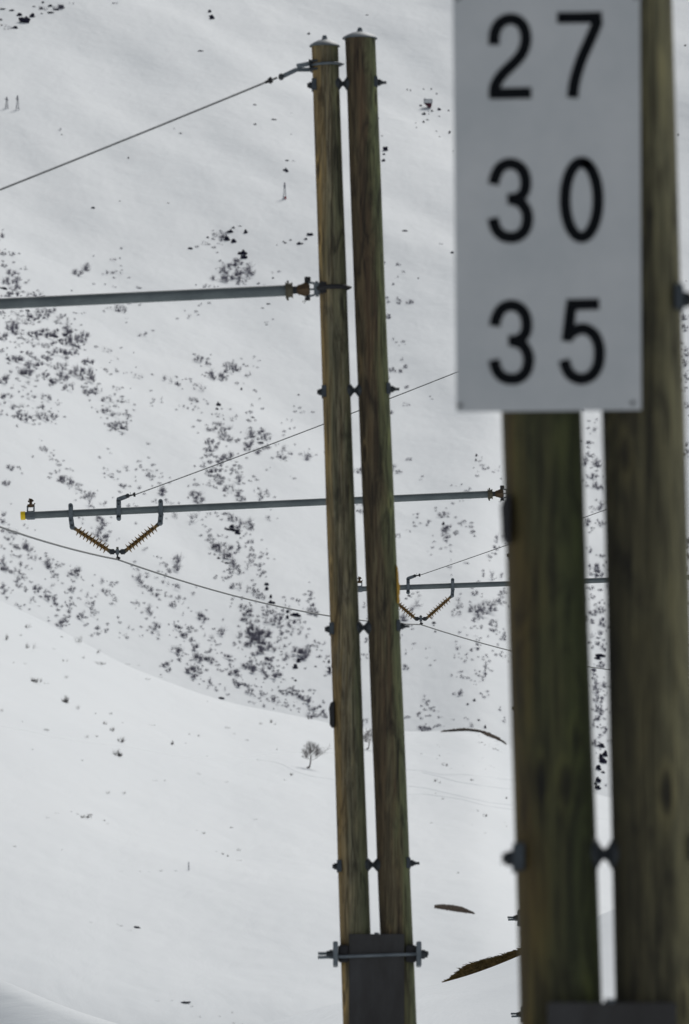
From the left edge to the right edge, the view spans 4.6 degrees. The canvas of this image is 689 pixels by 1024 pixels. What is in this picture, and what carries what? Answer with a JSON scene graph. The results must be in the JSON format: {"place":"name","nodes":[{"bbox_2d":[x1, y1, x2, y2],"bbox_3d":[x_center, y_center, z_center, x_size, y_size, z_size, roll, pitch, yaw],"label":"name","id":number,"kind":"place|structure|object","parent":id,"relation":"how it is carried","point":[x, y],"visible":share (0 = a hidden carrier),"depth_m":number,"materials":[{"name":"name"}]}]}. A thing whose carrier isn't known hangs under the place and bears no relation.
{"place":"outdoors","nodes":[
{"label":"outdoors","id":0,"kind":"place"},
{"bbox_2d":[0,0,688,1023],"bbox_3d":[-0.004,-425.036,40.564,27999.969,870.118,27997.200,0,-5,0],"label":"snow ground","id":1,"kind":"structure","parent":0,"point":[220,934],"depth_m":2111.36,"materials":[{"name":"snow"}]},
{"bbox_2d":[0,555,6,565],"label":"shrub","id":2,"kind":"object","parent":1,"relation":"on","point":[3,561],"visible":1,"depth_m":1979.74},
{"bbox_2d":[0,374,8,383],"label":"shrub","id":3,"kind":"object","parent":1,"relation":"on","point":[5,378],"visible":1,"depth_m":2251.44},
{"bbox_2d":[0,332,9,339],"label":"shrub","id":4,"kind":"object","parent":1,"relation":"on","point":[4,335],"visible":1,"depth_m":2339.35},
{"bbox_2d":[1,392,13,398],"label":"shrub","id":5,"kind":"object","parent":1,"relation":"on","point":[4,396],"visible":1,"depth_m":2221.57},
{"bbox_2d":[2,276,14,284],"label":"shrub","id":6,"kind":"object","parent":1,"relation":"on","point":[6,280],"visible":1,"depth_m":2477.77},
{"bbox_2d":[6,268,17,275],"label":"shrub","id":7,"kind":"object","parent":1,"relation":"on","point":[9,271],"visible":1,"depth_m":2499.15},
{"bbox_2d":[6,320,18,327],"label":"shrub","id":8,"kind":"object","parent":1,"relation":"on","point":[14,323],"visible":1,"depth_m":2383.74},
{"bbox_2d":[7,290,18,296],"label":"shrub","id":9,"kind":"object","parent":1,"relation":"on","point":[10,293],"visible":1,"depth_m":2454.10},
{"bbox_2d":[10,325,20,334],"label":"shrub","id":10,"kind":"object","parent":1,"relation":"on","point":[16,327],"visible":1,"depth_m":2368.96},
{"bbox_2d":[14,355,23,361],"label":"shrub","id":11,"kind":"object","parent":1,"relation":"on","point":[19,359],"visible":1,"depth_m":2300.21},
{"bbox_2d":[18,16,29,22],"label":"rock","id":12,"kind":"object","parent":1,"relation":"on","point":[26,19],"visible":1,"depth_m":2993.24,"materials":[{"name":"stone"}]},
{"bbox_2d":[16,411,32,421],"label":"shrub","id":13,"kind":"object","parent":1,"relation":"on","point":[21,415],"visible":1,"depth_m":2195.13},
{"bbox_2d":[18,367,34,375],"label":"shrub","id":14,"kind":"object","parent":1,"relation":"on","point":[24,372],"visible":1,"depth_m":2278.68,"materials":[{"name":"plant"}]},
{"bbox_2d":[22,544,33,550],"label":"shrub","id":15,"kind":"object","parent":1,"relation":"on","point":[26,547],"visible":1,"depth_m":2010.85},
{"bbox_2d":[23,360,33,368],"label":"shrub","id":16,"kind":"object","parent":1,"relation":"on","point":[28,364],"visible":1,"depth_m":2293.67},
{"bbox_2d":[25,313,37,320],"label":"shrub","id":17,"kind":"object","parent":1,"relation":"on","point":[28,316],"visible":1,"depth_m":2416.18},
{"bbox_2d":[26,329,42,337],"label":"shrub","id":18,"kind":"object","parent":1,"relation":"on","point":[34,333],"visible":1,"depth_m":2378.02,"materials":[{"name":"plant"}]},
{"bbox_2d":[30,354,48,361],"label":"shrub","id":19,"kind":"object","parent":1,"relation":"on","point":[35,358],"visible":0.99,"depth_m":2321.52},
{"bbox_2d":[34,410,47,419],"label":"shrub","id":20,"kind":"object","parent":1,"relation":"on","point":[45,414],"visible":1,"depth_m":2210.88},
{"bbox_2d":[35,307,51,317],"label":"shrub","id":21,"kind":"object","parent":1,"relation":"on","point":[46,312],"visible":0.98,"depth_m":2432.50,"materials":[{"name":"plant"}]},
{"bbox_2d":[42,330,57,337],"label":"shrub","id":22,"kind":"object","parent":1,"relation":"on","point":[51,335],"visible":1,"depth_m":2387.01,"materials":[{"name":"plant"}]},
{"bbox_2d":[56,617,64,626],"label":"shrub","id":23,"kind":"object","parent":1,"relation":"on","point":[61,623],"visible":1,"depth_m":1936.03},
{"bbox_2d":[53,362,68,369],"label":"shrub","id":24,"kind":"object","parent":1,"relation":"on","point":[61,366],"visible":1,"depth_m":2316.28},
{"bbox_2d":[57,338,70,344],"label":"shrub","id":25,"kind":"object","parent":1,"relation":"on","point":[66,341],"visible":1,"depth_m":2384.60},
{"bbox_2d":[58,347,72,358],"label":"shrub","id":26,"kind":"object","parent":1,"relation":"on","point":[64,352],"visible":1,"depth_m":2349.30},
{"bbox_2d":[61,476,71,483],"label":"shrub","id":27,"kind":"object","parent":1,"relation":"on","point":[63,481],"visible":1,"depth_m":2122.03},
{"bbox_2d":[62,328,73,335],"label":"shrub","id":28,"kind":"object","parent":1,"relation":"on","point":[68,332],"visible":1,"depth_m":2406.22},
{"bbox_2d":[70,566,80,575],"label":"shrub","id":29,"kind":"object","parent":1,"relation":"on","point":[77,571],"visible":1,"depth_m":2004.94,"materials":[{"name":"plant"}]},
{"bbox_2d":[68,334,84,345],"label":"shrub","id":30,"kind":"object","parent":1,"relation":"on","point":[76,339],"visible":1,"depth_m":2389.30,"materials":[{"name":"plant"}]},
{"bbox_2d":[67,364,87,376],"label":"shrub","id":31,"kind":"object","parent":1,"relation":"on","point":[82,370],"visible":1,"depth_m":2316.61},
{"bbox_2d":[70,269,85,275],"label":"shrub","id":32,"kind":"object","parent":1,"relation":"on","point":[75,271],"visible":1,"depth_m":2532.76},
{"bbox_2d":[77,331,91,340],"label":"shrub","id":33,"kind":"object","parent":1,"relation":"on","point":[87,334],"visible":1,"depth_m":2404.48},
{"bbox_2d":[82,359,94,364],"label":"shrub","id":34,"kind":"object","parent":1,"relation":"on","point":[84,360],"visible":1,"depth_m":2352.64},
{"bbox_2d":[81,373,96,381],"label":"shrub","id":35,"kind":"object","parent":1,"relation":"on","point":[92,378],"visible":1,"depth_m":2315.79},
{"bbox_2d":[97,516,108,529],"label":"shrub","id":36,"kind":"object","parent":1,"relation":"on","point":[103,523],"visible":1,"depth_m":2079.39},
{"bbox_2d":[99,532,109,541],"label":"shrub","id":37,"kind":"object","parent":1,"relation":"on","point":[106,537],"visible":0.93,"depth_m":2065.02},
{"bbox_2d":[107,423,127,430],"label":"shrub","id":38,"kind":"object","parent":1,"relation":"on","point":[122,427],"visible":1,"depth_m":2243.14,"materials":[{"name":"plant"}]},
{"bbox_2d":[113,304,126,311],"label":"shrub","id":39,"kind":"object","parent":1,"relation":"on","point":[118,308],"visible":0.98,"depth_m":2476.70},
{"bbox_2d":[135,573,143,583],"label":"shrub","id":40,"kind":"object","parent":1,"relation":"on","point":[138,577],"visible":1,"depth_m":2031.30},
{"bbox_2d":[149,622,160,629],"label":"shrub","id":41,"kind":"object","parent":1,"relation":"on","point":[156,623],"visible":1,"depth_m":1979.68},
{"bbox_2d":[0,726,329,759],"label":"ski track","id":42,"kind":"structure","parent":1,"relation":"on","point":[158,752],"depth_m":1329.53,"materials":[{"name":"snow"}]},
{"bbox_2d":[170,561,180,570],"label":"shrub","id":43,"kind":"object","parent":1,"relation":"on","point":[176,566],"visible":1,"depth_m":2057.08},
{"bbox_2d":[172,554,184,562],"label":"shrub","id":44,"kind":"object","parent":1,"relation":"on","point":[176,558],"visible":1,"depth_m":2067.74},
{"bbox_2d":[172,512,198,522],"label":"shrub","id":45,"kind":"object","parent":1,"relation":"on","point":[190,516],"visible":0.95,"depth_m":2131.62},
{"bbox_2d":[184,664,196,672],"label":"shrub","id":46,"kind":"object","parent":1,"relation":"on","point":[191,668],"visible":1,"depth_m":1945.38,"materials":[{"name":"plant"}]},
{"bbox_2d":[189,490,201,497],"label":"shrub","id":47,"kind":"object","parent":1,"relation":"on","point":[192,493],"visible":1,"depth_m":2169.20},
{"bbox_2d":[192,652,203,661],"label":"shrub","id":48,"kind":"object","parent":1,"relation":"on","point":[199,656],"visible":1,"depth_m":1960.10,"materials":[{"name":"plant"}]},
{"bbox_2d":[193,496,205,503],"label":"shrub","id":49,"kind":"object","parent":1,"relation":"on","point":[200,500],"visible":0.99,"depth_m":2161.04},
{"bbox_2d":[197,611,206,619],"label":"shrub","id":50,"kind":"object","parent":1,"relation":"on","point":[201,614],"visible":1,"depth_m":2008.58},
{"bbox_2d":[206,368,216,379],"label":"shrub","id":51,"kind":"object","parent":1,"relation":"on","point":[212,376],"visible":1,"depth_m":2385.95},
{"bbox_2d":[206,468,216,476],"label":"shrub","id":52,"kind":"object","parent":1,"relation":"on","point":[211,470],"visible":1,"depth_m":2206.35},
{"bbox_2d":[210,541,220,547],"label":"shrub","id":53,"kind":"object","parent":1,"relation":"on","point":[215,545],"visible":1,"depth_m":2100.32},
{"bbox_2d":[212,372,224,379],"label":"shrub","id":54,"kind":"object","parent":1,"relation":"on","point":[221,375],"visible":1,"depth_m":2388.24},
{"bbox_2d":[205,425,232,433],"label":"shrub","id":55,"kind":"object","parent":1,"relation":"on","point":[216,427],"visible":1,"depth_m":2287.49,"materials":[{"name":"plant"}]},
{"bbox_2d":[209,272,230,281],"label":"shrub","id":56,"kind":"object","parent":1,"relation":"on","point":[223,277],"visible":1,"depth_m":2561.26,"materials":[{"name":"plant"}]},
{"bbox_2d":[217,627,224,635],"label":"shrub","id":57,"kind":"object","parent":1,"relation":"on","point":[219,631],"visible":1,"depth_m":1995.20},
{"bbox_2d":[219,262,227,272],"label":"shrub","id":58,"kind":"object","parent":1,"relation":"on","point":[223,269],"visible":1,"depth_m":2576.68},
{"bbox_2d":[217,434,234,440],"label":"shrub","id":59,"kind":"object","parent":1,"relation":"on","point":[228,436],"visible":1,"depth_m":2275.25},
{"bbox_2d":[221,551,235,558],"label":"shrub","id":60,"kind":"object","parent":1,"relation":"on","point":[228,555],"visible":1,"depth_m":2089.66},
{"bbox_2d":[223,451,233,459],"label":"shrub","id":61,"kind":"object","parent":1,"relation":"on","point":[230,455],"visible":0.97,"depth_m":2241.66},
{"bbox_2d":[229,581,241,588],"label":"shrub","id":62,"kind":"object","parent":1,"relation":"on","point":[232,587],"visible":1,"depth_m":2052.53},
{"bbox_2d":[229,268,243,279],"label":"shrub","id":63,"kind":"object","parent":1,"relation":"on","point":[236,274],"visible":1,"depth_m":2567.41,"materials":[{"name":"plant"}]},
{"bbox_2d":[233,258,243,264],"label":"shrub","id":64,"kind":"object","parent":1,"relation":"on","point":[235,261],"visible":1,"depth_m":2590.08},
{"bbox_2d":[235,472,243,482],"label":"shrub","id":65,"kind":"object","parent":1,"relation":"on","point":[239,479],"visible":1,"depth_m":2203.79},
{"bbox_2d":[237,249,246,254],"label":"rock","id":66,"kind":"object","parent":1,"relation":"on","point":[243,252],"visible":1,"depth_m":2603.67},
{"bbox_2d":[242,607,253,615],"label":"shrub","id":67,"kind":"object","parent":1,"relation":"on","point":[248,611],"visible":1,"depth_m":2023.39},
{"bbox_2d":[244,641,252,646],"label":"shrub","id":68,"kind":"object","parent":1,"relation":"on","point":[250,645],"visible":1,"depth_m":1988.83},
{"bbox_2d":[243,261,255,274],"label":"shrub","id":69,"kind":"object","parent":1,"relation":"on","point":[248,268],"visible":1,"depth_m":2573.66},
{"bbox_2d":[245,517,254,526],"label":"shrub","id":70,"kind":"object","parent":1,"relation":"on","point":[249,521],"visible":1,"depth_m":2142.50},
{"bbox_2d":[245,428,256,437],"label":"shrub","id":71,"kind":"object","parent":1,"relation":"on","point":[252,433],"visible":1,"depth_m":2291.55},
{"bbox_2d":[248,633,262,641],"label":"shrub","id":72,"kind":"object","parent":1,"relation":"on","point":[255,637],"visible":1,"depth_m":1994.96,"materials":[{"name":"plant"}]},
{"bbox_2d":[246,625,265,634],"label":"shrub","id":73,"kind":"object","parent":1,"relation":"on","point":[257,627],"visible":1,"depth_m":2003.83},
{"bbox_2d":[256,645,267,652],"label":"shrub","id":74,"kind":"object","parent":1,"relation":"on","point":[261,650],"visible":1,"depth_m":1984.26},
{"bbox_2d":[255,639,272,648],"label":"shrub","id":75,"kind":"object","parent":1,"relation":"on","point":[262,642],"visible":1,"depth_m":1990.93,"materials":[{"name":"plant"}]},
{"bbox_2d":[259,432,271,440],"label":"shrub","id":76,"kind":"object","parent":1,"relation":"on","point":[264,437],"visible":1,"depth_m":2288.55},
{"bbox_2d":[268,614,283,624],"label":"shrub","id":77,"kind":"object","parent":1,"relation":"on","point":[275,620],"visible":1,"depth_m":2017.68,"materials":[{"name":"plant"}]},
{"bbox_2d":[262,760,334,779],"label":"ski track","id":78,"kind":"structure","parent":1,"relation":"on","point":[294,770],"depth_m":1360.31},
{"bbox_2d":[292,645,307,659],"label":"shrub","id":79,"kind":"object","parent":1,"relation":"on","point":[295,649],"visible":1,"depth_m":1987.95,"materials":[{"name":"plant"}]},
{"bbox_2d":[294,648,308,660],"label":"shrub","id":80,"kind":"object","parent":1,"relation":"on","point":[304,655],"visible":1,"depth_m":1984.14,"materials":[{"name":"plant"}]},
{"bbox_2d":[302,451,312,459],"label":"shrub","id":81,"kind":"object","parent":1,"relation":"on","point":[306,457],"visible":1,"depth_m":2263.64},
{"bbox_2d":[306,607,318,615],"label":"shrub","id":82,"kind":"object","parent":1,"relation":"on","point":[311,609],"visible":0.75,"depth_m":2036.96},
{"bbox_2d":[300,740,327,767],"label":"bare tree","id":83,"kind":"object","parent":1,"relation":"on","point":[310,749],"visible":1,"depth_m":1371.49,"materials":[{"name":"grey plant"}]},
{"bbox_2d":[0,2,688,785],"bbox_3d":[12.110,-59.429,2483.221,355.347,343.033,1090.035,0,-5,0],"label":"scrub","id":84,"kind":"object","parent":1,"relation":"on","point":[456,532],"visible":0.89,"depth_m":2107.33,"materials":[{"name":"plant"}]},
{"bbox_2d":[278,27,428,1023],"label":"catenary mast","id":85,"kind":"object","parent":1,"relation":"on","point":[378,977],"visible":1,"depth_m":76.18,"materials":[{"name":"brown wood"}]},
{"bbox_2d":[0,77,277,190],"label":"stay rope","id":86,"kind":"object","parent":85,"relation":"attached to","point":[270,80],"visible":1,"depth_m":76.63,"materials":[{"name":"metal"}]},
{"bbox_2d":[0,277,351,308],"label":"cantilever arm","id":87,"kind":"object","parent":85,"relation":"attached to","point":[287,289],"visible":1,"depth_m":76.45},
{"bbox_2d":[363,728,371,748],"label":"bare tree","id":88,"kind":"object","parent":1,"relation":"on","point":[368,735],"visible":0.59,"depth_m":1448.63,"materials":[{"name":"grey plant"}]},
{"bbox_2d":[424,98,431,107],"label":"snow hut","id":89,"kind":"object","parent":1,"relation":"on","point":[428,103],"visible":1,"depth_m":2892.84,"materials":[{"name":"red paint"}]},
{"bbox_2d":[434,904,474,913],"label":"turf patch","id":90,"kind":"object","parent":1,"relation":"on","point":[452,908],"visible":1,"depth_m":1127.61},
{"bbox_2d":[410,786,511,805],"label":"ski track","id":91,"kind":"structure","parent":1,"relation":"on","point":[465,797],"depth_m":1340.38,"materials":[{"name":"snow"}]},
{"bbox_2d":[417,770,512,779],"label":"ski track","id":92,"kind":"structure","parent":1,"relation":"on","point":[466,774],"depth_m":1389.72,"materials":[{"name":"snow"}]},
{"bbox_2d":[422,772,511,789],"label":"ski track","id":93,"kind":"structure","parent":1,"relation":"on","point":[469,783],"depth_m":1372.58,"materials":[{"name":"snow"}]},
{"bbox_2d":[468,603,478,611],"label":"shrub","id":94,"kind":"object","parent":1,"relation":"on","point":[470,609],"visible":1,"depth_m":2057.05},
{"bbox_2d":[473,607,489,615],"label":"shrub","id":95,"kind":"object","parent":1,"relation":"on","point":[481,610],"visible":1,"depth_m":2051.75,"materials":[{"name":"plant"}]},
{"bbox_2d":[478,597,498,611],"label":"shrub","id":96,"kind":"object","parent":1,"relation":"on","point":[490,604],"visible":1,"depth_m":2062.17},
{"bbox_2d":[407,794,610,819],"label":"ski track","id":97,"kind":"structure","parent":1,"relation":"on","point":[485,805],"depth_m":1333.51,"materials":[{"name":"snow"}]},
{"bbox_2d":[508,915,519,1016],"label":"catenary mast","id":98,"kind":"object","parent":1,"relation":"on","point":[517,1014],"visible":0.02,"depth_m":117.77,"materials":[{"name":"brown wood"}]},
{"bbox_2d":[20,485,503,559],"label":"cantilever arm","id":99,"kind":"object","parent":98,"relation":"attached to","point":[160,509],"visible":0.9,"depth_m":118.46},
{"bbox_2d":[0,526,607,669],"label":"overhead wire","id":100,"kind":"object","parent":99,"relation":"hanging from","point":[1,527],"visible":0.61,"depth_m":127.39,"materials":[{"name":"metal"}]},
{"bbox_2d":[136,372,455,494],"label":"stay rope","id":101,"kind":"object","parent":98,"relation":"attached to","point":[282,439],"visible":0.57,"depth_m":118.58,"materials":[{"name":"metal"}]},
{"bbox_2d":[587,473,596,478],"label":"shrub","id":102,"kind":"object","parent":1,"relation":"on","point":[592,476],"visible":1,"depth_m":2305.26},
{"bbox_2d":[500,0,688,1023],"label":"catenary mast","id":103,"kind":"object","parent":1,"relation":"on","point":[556,856],"visible":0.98,"depth_m":32.46,"materials":[{"name":"brown wood"}]},
{"bbox_2d":[453,0,641,411],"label":"number sign","id":104,"kind":"object","parent":103,"relation":"attached to","point":[547,160],"visible":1,"depth_m":32.57,"materials":[{"name":"white metal"}]},
{"bbox_2d":[591,458,601,466],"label":"shrub","id":105,"kind":"object","parent":1,"relation":"on","point":[596,462],"visible":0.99,"depth_m":2325.24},
{"bbox_2d":[592,684,601,693],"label":"shrub","id":106,"kind":"object","parent":1,"relation":"on","point":[597,691],"visible":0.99,"depth_m":2019.64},
{"bbox_2d":[593,567,603,576],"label":"shrub","id":107,"kind":"object","parent":1,"relation":"on","point":[597,570],"visible":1,"depth_m":2177.82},
{"bbox_2d":[593,694,604,702],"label":"shrub","id":108,"kind":"object","parent":1,"relation":"on","point":[598,697],"visible":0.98,"depth_m":2010.80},
{"bbox_2d":[599,617,606,626],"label":"shrub","id":109,"kind":"object","parent":1,"relation":"on","point":[602,620],"visible":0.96,"depth_m":2105.03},
{"bbox_2d":[599,758,607,762],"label":"rock","id":110,"kind":"object","parent":1,"relation":"on","point":[602,760],"visible":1,"depth_m":1950.27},
{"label":"grass bank","id":111,"kind":"object","parent":1,"relation":"on","visible":0},
{"bbox_2d":[442,948,517,982],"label":"grass","id":112,"kind":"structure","parent":111,"relation":"on","point":[476,966],"depth_m":153.48,"materials":[{"name":"plant"}]},
{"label":"catenary mast","id":113,"kind":"object","parent":1,"relation":"on","visible":0},
{"bbox_2d":[358,573,605,624],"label":"cantilever arm","id":114,"kind":"object","parent":113,"relation":"attached to","point":[408,586],"visible":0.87,"depth_m":160.50},
{"bbox_2d":[421,510,603,574],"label":"stay rope","id":115,"kind":"object","parent":114,"relation":"attached to","point":[488,551],"visible":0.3,"depth_m":160.59,"materials":[{"name":"metal"}]},
{"bbox_2d":[441,728,505,743],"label":"turf ridge","id":116,"kind":"structure","parent":0,"point":[489,734],"depth_m":1499.15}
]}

